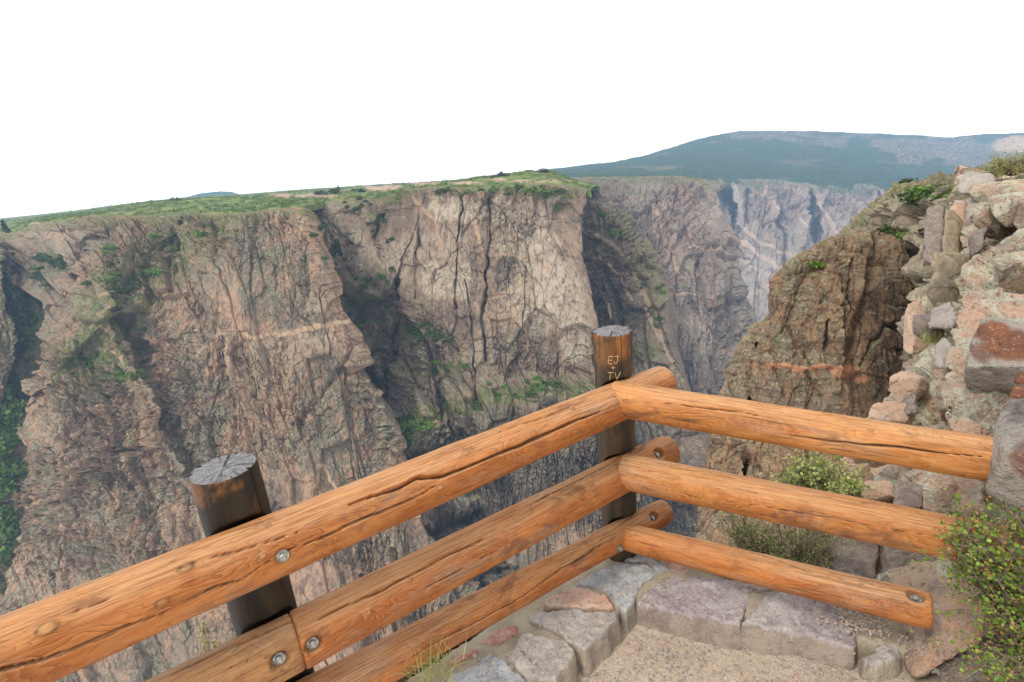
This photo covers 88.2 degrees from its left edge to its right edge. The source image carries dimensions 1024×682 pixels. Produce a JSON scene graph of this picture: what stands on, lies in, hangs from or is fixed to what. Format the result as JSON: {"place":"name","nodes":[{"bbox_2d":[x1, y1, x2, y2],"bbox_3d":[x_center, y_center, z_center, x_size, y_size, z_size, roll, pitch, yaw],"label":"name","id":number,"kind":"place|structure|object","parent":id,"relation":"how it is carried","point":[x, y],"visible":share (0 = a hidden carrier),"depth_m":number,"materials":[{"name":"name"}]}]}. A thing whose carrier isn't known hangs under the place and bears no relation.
{"place":"outdoors","nodes":[
{"label":"outdoors","id":0,"kind":"place"},
{"bbox_2d":[0,247,18,409],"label":"canyon wall","id":1,"kind":"structure","parent":0,"point":[9,335],"depth_m":436.45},
{"bbox_2d":[0,293,46,603],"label":"gully floor","id":2,"kind":"structure","parent":0,"point":[27,365],"depth_m":437.22,"materials":[{"name":"stone"}]},
{"bbox_2d":[0,504,9,526],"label":"broadleaf tree","id":3,"kind":"object","parent":2,"relation":"on","point":[2,512],"visible":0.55,"depth_m":400.39,"materials":[{"name":"green plant"}]},
{"bbox_2d":[0,478,14,488],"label":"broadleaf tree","id":4,"kind":"object","parent":2,"relation":"on","point":[10,482],"visible":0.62,"depth_m":410.38,"materials":[{"name":"green plant"}]},
{"bbox_2d":[0,543,15,566],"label":"broadleaf tree","id":5,"kind":"object","parent":2,"relation":"on","point":[8,553],"visible":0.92,"depth_m":394.34,"materials":[{"name":"green plant"}]},
{"bbox_2d":[0,435,15,456],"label":"broadleaf tree","id":6,"kind":"object","parent":2,"relation":"on","point":[3,452],"visible":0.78,"depth_m":409.33,"materials":[{"name":"green plant"}]},
{"bbox_2d":[0,402,15,421],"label":"broadleaf tree","id":7,"kind":"object","parent":2,"relation":"on","point":[4,408],"visible":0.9,"depth_m":418.95,"materials":[{"name":"green plant"}]},
{"bbox_2d":[0,518,17,543],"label":"broadleaf tree","id":8,"kind":"object","parent":2,"relation":"on","point":[4,538],"visible":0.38,"depth_m":398.50,"materials":[{"name":"green plant"}]},
{"bbox_2d":[0,477,18,498],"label":"broadleaf tree","id":9,"kind":"object","parent":2,"relation":"on","point":[3,494],"visible":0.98,"depth_m":405.97,"materials":[{"name":"green plant"}]},
{"bbox_2d":[0,456,18,468],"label":"broadleaf tree","id":10,"kind":"object","parent":2,"relation":"on","point":[3,462],"visible":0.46,"depth_m":411.91,"materials":[{"name":"green plant"}]},
{"bbox_2d":[0,505,19,534],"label":"broadleaf tree","id":11,"kind":"object","parent":2,"relation":"on","point":[6,517],"visible":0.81,"depth_m":398.97,"materials":[{"name":"green plant"}]},
{"bbox_2d":[0,428,19,445],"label":"broadleaf tree","id":12,"kind":"object","parent":2,"relation":"on","point":[4,432],"visible":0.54,"depth_m":414.62,"materials":[{"name":"green plant"}]},
{"bbox_2d":[0,421,19,431],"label":"broadleaf tree","id":13,"kind":"object","parent":2,"relation":"on","point":[11,427],"visible":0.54,"depth_m":419.44,"materials":[{"name":"green plant"}]},
{"bbox_2d":[0,520,20,545],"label":"broadleaf tree","id":14,"kind":"object","parent":2,"relation":"on","point":[15,534],"visible":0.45,"depth_m":402.13,"materials":[{"name":"green plant"}]},
{"bbox_2d":[0,405,24,428],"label":"broadleaf tree","id":15,"kind":"object","parent":2,"relation":"on","point":[21,416],"visible":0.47,"depth_m":422.66,"materials":[{"name":"green plant"}]},
{"bbox_2d":[0,465,24,480],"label":"broadleaf tree","id":16,"kind":"object","parent":2,"relation":"on","point":[5,471],"visible":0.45,"depth_m":411.94,"materials":[{"name":"green plant"}]},
{"bbox_2d":[2,396,23,410],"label":"broadleaf tree","id":17,"kind":"object","parent":2,"relation":"on","point":[12,401],"visible":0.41,"depth_m":426.07,"materials":[{"name":"green plant"}]},
{"bbox_2d":[0,456,26,477],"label":"broadleaf tree","id":18,"kind":"object","parent":2,"relation":"on","point":[14,466],"visible":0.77,"depth_m":414.03,"materials":[{"name":"green plant"}]},
{"bbox_2d":[0,401,26,422],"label":"broadleaf tree","id":19,"kind":"object","parent":2,"relation":"on","point":[10,414],"visible":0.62,"depth_m":420.61,"materials":[{"name":"green plant"}]},
{"bbox_2d":[5,429,21,445],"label":"broadleaf tree","id":20,"kind":"object","parent":2,"relation":"on","point":[16,442],"visible":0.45,"depth_m":417.17,"materials":[{"name":"green plant"}]},
{"bbox_2d":[11,310,21,326],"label":"conifer","id":21,"kind":"object","parent":2,"relation":"on","point":[14,315],"visible":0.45,"depth_m":467.64,"materials":[{"name":"plant"}]},
{"bbox_2d":[6,280,29,310],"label":"conifer","id":22,"kind":"object","parent":2,"relation":"on","point":[10,286],"visible":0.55,"depth_m":479.53,"materials":[{"name":"plant"}]},
{"bbox_2d":[9,365,29,399],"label":"conifer","id":23,"kind":"object","parent":2,"relation":"on","point":[15,378],"visible":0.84,"depth_m":433.72,"materials":[{"name":"plant"}]},
{"bbox_2d":[15,338,24,357],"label":"conifer","id":24,"kind":"object","parent":2,"relation":"on","point":[18,345],"visible":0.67,"depth_m":460.78,"materials":[{"name":"plant"}]},
{"bbox_2d":[13,320,28,350],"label":"conifer","id":25,"kind":"object","parent":2,"relation":"on","point":[24,343],"visible":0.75,"depth_m":462.19,"materials":[{"name":"plant"}]},
{"bbox_2d":[18,278,29,302],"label":"conifer","id":26,"kind":"object","parent":2,"relation":"on","point":[23,293],"visible":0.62,"depth_m":502.05,"materials":[{"name":"plant"}]},
{"bbox_2d":[20,324,38,341],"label":"broadleaf tree","id":27,"kind":"object","parent":2,"relation":"on","point":[28,331],"visible":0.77,"depth_m":468.05,"materials":[{"name":"green plant"}]},
{"bbox_2d":[0,187,332,218],"bbox_3d":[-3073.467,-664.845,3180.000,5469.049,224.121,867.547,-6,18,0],"label":"mesa","id":28,"kind":"structure","parent":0,"point":[218,193],"depth_m":3539.36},
{"bbox_2d":[199,619,207,651],"bbox_3d":[-1.020,0.997,1.751,0.028,0.146,0.051,-6,18,0],"label":"flower spike","id":29,"kind":"object","parent":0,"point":[204,641],"visible":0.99,"depth_m":1.75,"materials":[{"name":"yellow plant"}]},
{"bbox_2d":[0,207,479,681],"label":"canyon wall","id":30,"kind":"structure","parent":0,"point":[252,335],"depth_m":361.21,"materials":[{"name":"stone"}]},
{"bbox_2d":[25,271,41,278],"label":"bush","id":31,"kind":"object","parent":30,"relation":"on","point":[35,274],"visible":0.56,"depth_m":480.08,"materials":[{"name":"green plant"}]},
{"bbox_2d":[52,260,67,268],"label":"bush","id":32,"kind":"object","parent":30,"relation":"on","point":[59,264],"visible":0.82,"depth_m":452.05,"materials":[{"name":"green plant"}]},
{"bbox_2d":[56,357,76,364],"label":"bush","id":33,"kind":"object","parent":30,"relation":"on","point":[64,360],"visible":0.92,"depth_m":378.70,"materials":[{"name":"green plant"}]},
{"bbox_2d":[99,245,117,251],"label":"bush","id":34,"kind":"object","parent":30,"relation":"on","point":[111,247],"visible":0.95,"depth_m":426.42,"materials":[{"name":"green plant"}]},
{"bbox_2d":[105,277,121,285],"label":"bush","id":35,"kind":"object","parent":30,"relation":"on","point":[113,281],"visible":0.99,"depth_m":391.39,"materials":[{"name":"green plant"}]},
{"bbox_2d":[108,369,125,378],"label":"bush","id":36,"kind":"object","parent":30,"relation":"on","point":[118,372],"visible":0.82,"depth_m":374.56,"materials":[{"name":"green plant"}]},
{"bbox_2d":[119,369,140,379],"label":"bush","id":37,"kind":"object","parent":30,"relation":"on","point":[131,374],"visible":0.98,"depth_m":366.00,"materials":[{"name":"green plant"}]},
{"bbox_2d":[130,371,151,381],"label":"bush","id":38,"kind":"object","parent":30,"relation":"on","point":[139,375],"visible":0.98,"depth_m":367.58,"materials":[{"name":"green plant"}]},
{"bbox_2d":[29,211,292,391],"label":"ground cover","id":39,"kind":"object","parent":30,"relation":"on","point":[102,321],"visible":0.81,"depth_m":389.98,"materials":[{"name":"green plant"}]},
{"bbox_2d":[0,171,598,232],"bbox_3d":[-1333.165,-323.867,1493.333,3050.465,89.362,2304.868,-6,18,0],"label":"plateau","id":40,"kind":"structure","parent":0,"point":[511,178],"depth_m":570.15,"materials":[{"name":"plant"}]},
{"bbox_2d":[0,169,599,232],"bbox_3d":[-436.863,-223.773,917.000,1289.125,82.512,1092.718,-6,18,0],"label":"oak scrub","id":41,"kind":"object","parent":40,"relation":"on","point":[288,202],"visible":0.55,"depth_m":564.46,"materials":[{"name":"green plant"}]},
{"bbox_2d":[388,632,470,681],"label":"grass tuft","id":42,"kind":"object","parent":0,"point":[437,659],"visible":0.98,"depth_m":1.62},
{"bbox_2d":[396,629,484,681],"bbox_3d":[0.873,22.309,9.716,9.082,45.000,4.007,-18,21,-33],"label":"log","id":43,"kind":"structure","parent":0,"point":[404,679],"depth_m":1.98,"materials":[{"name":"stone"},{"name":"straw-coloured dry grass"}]},
{"bbox_2d":[312,183,639,588],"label":"canyon wall","id":44,"kind":"structure","parent":0,"point":[497,284],"depth_m":424.06,"materials":[{"name":"stone"}]},
{"bbox_2d":[402,417,418,428],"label":"bush","id":45,"kind":"object","parent":44,"relation":"on","point":[409,423],"visible":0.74,"depth_m":385.21,"materials":[{"name":"green plant"}]},
{"bbox_2d":[413,417,426,425],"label":"bush","id":46,"kind":"object","parent":44,"relation":"on","point":[421,419],"visible":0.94,"depth_m":384.06,"materials":[{"name":"green plant"}]},
{"bbox_2d":[421,417,442,430],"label":"bush","id":47,"kind":"object","parent":44,"relation":"on","point":[428,425],"visible":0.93,"depth_m":377.11,"materials":[{"name":"green plant"}]},
{"bbox_2d":[330,185,594,419],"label":"ground cover","id":48,"kind":"object","parent":44,"relation":"on","point":[504,389],"visible":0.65,"depth_m":384.98,"materials":[{"name":"green plant"}]},
{"bbox_2d":[542,379,560,386],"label":"bush","id":49,"kind":"object","parent":44,"relation":"on","point":[550,383],"visible":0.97,"depth_m":383.48,"materials":[{"name":"green plant"}]},
{"bbox_2d":[0,0,1023,217],"label":"sky","id":50,"kind":"structure","parent":0,"point":[103,102],"materials":[{"name":"white"}]},
{"bbox_2d":[581,199,709,537],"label":"canyon wall","id":51,"kind":"structure","parent":0,"point":[623,265],"depth_m":509.15,"materials":[{"name":"stone"}]},
{"bbox_2d":[570,175,757,433],"bbox_3d":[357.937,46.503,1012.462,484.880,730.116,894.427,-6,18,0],"label":"canyon wall","id":52,"kind":"structure","parent":0,"point":[687,230],"depth_m":866.47,"materials":[{"name":"stone"}]},
{"bbox_2d":[584,174,719,188],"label":"rim scrub","id":53,"kind":"object","parent":52,"relation":"on","point":[652,177],"visible":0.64,"depth_m":1050.59,"materials":[{"name":"green plant"}]},
{"bbox_2d":[578,624,939,681],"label":"gravel terrace","id":54,"kind":"structure","parent":0,"point":[645,677],"depth_m":1.91,"materials":[{"name":"gravel"}]},
{"bbox_2d":[407,554,907,681],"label":"stone kerb","id":55,"kind":"structure","parent":54,"relation":"on","point":[718,611],"depth_m":1.98,"materials":[{"name":"stone"}]},
{"bbox_2d":[0,325,1023,681],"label":"log railing","id":56,"kind":"object","parent":55,"relation":"on","point":[248,555],"visible":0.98,"depth_m":1.61,"materials":[{"name":"brown wood"}]},
{"bbox_2d":[444,569,918,681],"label":"gravel","id":57,"kind":"structure","parent":54,"relation":"on","point":[855,623],"depth_m":1.89,"materials":[{"name":"gravel"}]},
{"bbox_2d":[548,130,1023,189],"bbox_3d":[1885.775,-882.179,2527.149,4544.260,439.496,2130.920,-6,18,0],"label":"hill","id":58,"kind":"structure","parent":0,"point":[786,157],"depth_m":2562.30,"materials":[{"name":"plant"}]},
{"bbox_2d":[450,130,1020,187],"bbox_3d":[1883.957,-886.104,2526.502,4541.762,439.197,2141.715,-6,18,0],"label":"hill woodland","id":59,"kind":"object","parent":58,"relation":"on","point":[707,160],"visible":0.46,"depth_m":2492.49,"materials":[{"name":"green plant"}]},
{"bbox_2d":[675,170,954,196],"bbox_3d":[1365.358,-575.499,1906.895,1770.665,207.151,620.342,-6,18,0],"label":"rim woodland","id":60,"kind":"object","parent":58,"relation":"on","point":[867,182],"visible":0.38,"depth_m":2022.20,"materials":[{"name":"green plant"}]},
{"bbox_2d":[695,228,912,568],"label":"rock tower","id":61,"kind":"structure","parent":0,"point":[832,326],"depth_m":52.74,"materials":[{"name":"stone"}]},
{"bbox_2d":[801,259,826,267],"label":"bush","id":62,"kind":"object","parent":61,"relation":"on","point":[816,264],"visible":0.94,"depth_m":54.53,"materials":[{"name":"green plant"}]},
{"bbox_2d":[717,179,962,320],"bbox_3d":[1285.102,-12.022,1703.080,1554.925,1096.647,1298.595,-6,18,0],"label":"canyon wall","id":63,"kind":"structure","parent":0,"point":[775,224],"depth_m":1730.07,"materials":[{"name":"stone"}]},
{"bbox_2d":[830,171,962,370],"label":"rock ridge","id":64,"kind":"object","parent":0,"point":[887,208],"visible":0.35,"depth_m":59.95,"materials":[{"name":"stone"}]},
{"bbox_2d":[877,224,909,234],"bbox_3d":[44.738,-13.097,62.583,2.568,1.612,4.148,-12,19,-21],"label":"bush","id":65,"kind":"object","parent":64,"relation":"on","point":[886,228],"visible":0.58,"depth_m":62.13,"materials":[{"name":"green plant"}]},
{"bbox_2d":[888,231,908,241],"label":"bush","id":66,"kind":"object","parent":64,"relation":"on","point":[899,235],"visible":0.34,"depth_m":59.56,"materials":[{"name":"green plant"}]},
{"bbox_2d":[897,188,929,205],"bbox_3d":[46.004,-16.110,59.262,3.152,1.955,5.091,-9,18,-12],"label":"bush","id":67,"kind":"object","parent":64,"relation":"on","point":[906,196],"visible":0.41,"depth_m":60.04,"materials":[{"name":"green plant"}]},
{"bbox_2d":[902,184,936,193],"bbox_3d":[46.893,-17.158,60.194,3.536,1.361,3.827,-8,18,-8],"label":"bush","id":68,"kind":"object","parent":64,"relation":"on","point":[917,189],"visible":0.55,"depth_m":60.14,"materials":[{"name":"green plant"}]},
{"bbox_2d":[914,187,937,197],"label":"bush","id":69,"kind":"object","parent":64,"relation":"on","point":[921,194],"visible":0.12,"depth_m":56.19,"materials":[{"name":"green plant"}]},
{"bbox_2d":[930,185,956,199],"bbox_3d":[41.529,-13.526,48.847,3.777,1.855,4.088,-12,19,-19],"label":"bush","id":70,"kind":"object","parent":64,"relation":"on","point":[943,195],"visible":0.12,"depth_m":49.24,"materials":[{"name":"green plant"}]},
{"bbox_2d":[867,165,1023,668],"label":"rock slope","id":71,"kind":"structure","parent":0,"point":[977,273],"depth_m":6.58,"materials":[{"name":"stone"}]},
{"bbox_2d":[717,512,852,568],"bbox_3d":[1.506,1.185,2.896,0.825,0.716,0.550,-6,18,0],"label":"green shrub","id":72,"kind":"object","parent":71,"relation":"on","point":[749,540],"visible":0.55,"depth_m":2.81,"materials":[{"name":"green plant"}]},
{"bbox_2d":[759,448,864,538],"bbox_3d":[1.893,0.964,3.345,0.598,0.766,0.633,4,20,28],"label":"green shrub","id":73,"kind":"object","parent":71,"relation":"on","point":[807,475],"visible":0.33,"depth_m":3.25,"materials":[{"name":"green plant"}]},
{"bbox_2d":[824,460,874,497],"bbox_3d":[1.875,0.799,2.928,0.294,0.206,0.173,-9,18,-12],"label":"green sprig","id":74,"kind":"object","parent":71,"relation":"on","point":[854,488],"visible":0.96,"depth_m":2.91,"materials":[{"name":"green plant"}]},
{"bbox_2d":[825,536,879,578],"bbox_3d":[1.916,1.231,2.979,0.248,0.377,0.828,7,22,35],"label":"boulder","id":75,"kind":"object","parent":71,"relation":"on","point":[859,558],"visible":0.58,"depth_m":2.78,"materials":[{"name":"stone"}]},
{"bbox_2d":[835,463,873,495],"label":"boulder","id":76,"kind":"object","parent":71,"relation":"on","point":[867,472],"visible":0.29,"depth_m":3.73,"materials":[{"name":"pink stone"}]},
{"bbox_2d":[843,457,886,467],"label":"boulder","id":77,"kind":"object","parent":71,"relation":"on","point":[849,460],"visible":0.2,"depth_m":4.04,"materials":[{"name":"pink stone"}]},
{"bbox_2d":[861,480,894,503],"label":"boulder","id":78,"kind":"object","parent":71,"relation":"on","point":[882,491],"visible":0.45,"depth_m":3.13,"materials":[{"name":"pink stone"}]},
{"bbox_2d":[868,401,915,424],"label":"boulder","id":79,"kind":"object","parent":71,"relation":"on","point":[890,411],"visible":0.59,"depth_m":4.96,"materials":[{"name":"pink stone"}]},
{"bbox_2d":[893,481,922,507],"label":"boulder","id":80,"kind":"object","parent":71,"relation":"on","point":[908,494],"visible":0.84,"depth_m":2.65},
{"bbox_2d":[880,546,936,582],"bbox_3d":[2.035,1.125,2.680,0.250,0.434,0.822,9,22,38],"label":"boulder","id":81,"kind":"object","parent":71,"relation":"on","point":[894,558],"visible":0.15,"depth_m":2.57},
{"bbox_2d":[889,371,929,402],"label":"boulder","id":82,"kind":"object","parent":71,"relation":"on","point":[902,385],"visible":0.88,"depth_m":5.74,"materials":[{"name":"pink stone"}]},
{"bbox_2d":[901,390,917,414],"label":"boulder","id":83,"kind":"object","parent":71,"relation":"on","point":[909,401],"visible":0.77,"depth_m":5.01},
{"bbox_2d":[903,297,927,354],"bbox_3d":[6.433,-0.235,8.393,0.352,0.933,1.146,8,22,37],"label":"boulder","id":84,"kind":"object","parent":71,"relation":"on","point":[912,345],"visible":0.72,"depth_m":8.15,"materials":[{"name":"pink stone"}]},
{"bbox_2d":[912,314,943,341],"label":"boulder","id":85,"kind":"object","parent":71,"relation":"on","point":[919,322],"visible":0.59,"depth_m":6.50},
{"bbox_2d":[907,327,953,344],"bbox_3d":[5.061,-0.079,6.306,0.611,0.211,0.583,5,20,29],"label":"grass tuft","id":86,"kind":"object","parent":71,"relation":"on","point":[928,341],"visible":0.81,"depth_m":6.33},
{"bbox_2d":[922,205,945,262],"bbox_3d":[17.190,-4.458,21.478,0.731,2.144,6.707,9,22,38],"label":"boulder","id":87,"kind":"object","parent":71,"relation":"on","point":[933,231],"visible":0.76,"depth_m":20.13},
{"bbox_2d":[927,302,956,329],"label":"boulder","id":88,"kind":"object","parent":71,"relation":"on","point":[943,316],"visible":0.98,"depth_m":6.05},
{"bbox_2d":[926,272,958,306],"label":"boulder","id":89,"kind":"object","parent":71,"relation":"on","point":[941,287],"visible":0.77,"depth_m":8.64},
{"bbox_2d":[933,338,951,368],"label":"boulder","id":90,"kind":"object","parent":71,"relation":"on","point":[942,346],"visible":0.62,"depth_m":4.15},
{"bbox_2d":[922,476,965,517],"bbox_3d":[2.036,0.733,2.463,0.397,0.321,0.177,-11,18,-18],"label":"boulder","id":91,"kind":"object","parent":71,"relation":"on","point":[938,494],"visible":0.51,"depth_m":2.35,"materials":[{"name":"stone"}]},
{"bbox_2d":[931,251,971,279],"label":"boulder","id":92,"kind":"object","parent":71,"relation":"on","point":[948,265],"visible":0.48,"depth_m":9.26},
{"bbox_2d":[942,208,963,252],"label":"boulder","id":93,"kind":"object","parent":71,"relation":"on","point":[953,226],"visible":0.65,"depth_m":11.06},
{"bbox_2d":[924,473,988,516],"bbox_3d":[2.089,0.706,2.502,0.202,0.442,0.689,8,22,37],"label":"boulder","id":94,"kind":"object","parent":71,"relation":"on","point":[971,489],"visible":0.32,"depth_m":2.28,"materials":[{"name":"stone"}]},
{"bbox_2d":[949,202,966,225],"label":"boulder","id":95,"kind":"object","parent":71,"relation":"on","point":[958,208],"visible":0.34,"depth_m":11.48,"materials":[{"name":"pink stone"}]},
{"bbox_2d":[899,576,1018,677],"bbox_3d":[1.602,1.010,1.890,0.677,0.428,0.312,-19,22,-37],"label":"boulder","id":96,"kind":"object","parent":71,"relation":"on","point":[922,656],"visible":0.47,"depth_m":1.72,"materials":[{"name":"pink stone"}]},
{"bbox_2d":[954,198,977,225],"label":"boulder","id":97,"kind":"object","parent":71,"relation":"on","point":[970,207],"visible":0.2,"depth_m":11.50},
{"bbox_2d":[956,171,994,195],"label":"boulder","id":98,"kind":"object","parent":71,"relation":"on","point":[966,181],"visible":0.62,"depth_m":12.03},
{"bbox_2d":[973,142,1023,178],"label":"dry bush","id":99,"kind":"object","parent":98,"relation":"on","point":[999,168],"visible":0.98,"depth_m":12.41,"materials":[{"name":"green plant"}]},
{"bbox_2d":[968,227,987,256],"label":"boulder","id":100,"kind":"object","parent":71,"relation":"on","point":[976,241],"visible":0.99,"depth_m":9.19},
{"bbox_2d":[936,291,1023,435],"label":"boulder","id":101,"kind":"object","parent":71,"relation":"on","point":[962,405],"visible":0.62,"depth_m":1.78,"materials":[{"name":"stone"}]},
{"bbox_2d":[939,628,1023,681],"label":"boulder","id":102,"kind":"object","parent":71,"relation":"on","point":[949,671],"visible":0.16,"depth_m":1.66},
{"bbox_2d":[896,442,1023,681],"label":"leafy bush","id":103,"kind":"object","parent":102,"relation":"on","point":[998,585],"visible":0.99,"depth_m":1.42,"materials":[{"name":"green plant"}]},
{"bbox_2d":[963,317,1023,392],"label":"boulder","id":104,"kind":"object","parent":71,"relation":"on","point":[995,359],"visible":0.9,"depth_m":1.59,"materials":[{"name":"stone"}]},
{"bbox_2d":[974,202,1013,239],"bbox_3d":[8.915,-2.273,9.706,0.582,0.709,1.348,12,25,44],"label":"boulder","id":105,"kind":"object","parent":71,"relation":"on","point":[986,218],"visible":0.48,"depth_m":9.40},
{"bbox_2d":[985,398,1023,511],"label":"boulder","id":106,"kind":"object","parent":71,"relation":"on","point":[1005,478],"visible":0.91,"depth_m":1.39,"materials":[{"name":"stone"}]},
{"bbox_2d":[1010,386,1023,398],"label":"stone","id":107,"kind":"object","parent":106,"relation":"on","point":[1016,392],"visible":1,"depth_m":1.34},
{"bbox_2d":[1014,372,1023,383],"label":"stone","id":108,"kind":"object","parent":107,"relation":"on","point":[1019,378],"visible":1,"depth_m":1.35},
{"bbox_2d":[987,191,1023,227],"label":"boulder","id":109,"kind":"object","parent":71,"relation":"on","point":[1006,207],"visible":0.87,"depth_m":8.82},
{"bbox_2d":[993,251,1023,292],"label":"boulder","id":110,"kind":"object","parent":71,"relation":"on","point":[1008,270],"visible":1,"depth_m":5.46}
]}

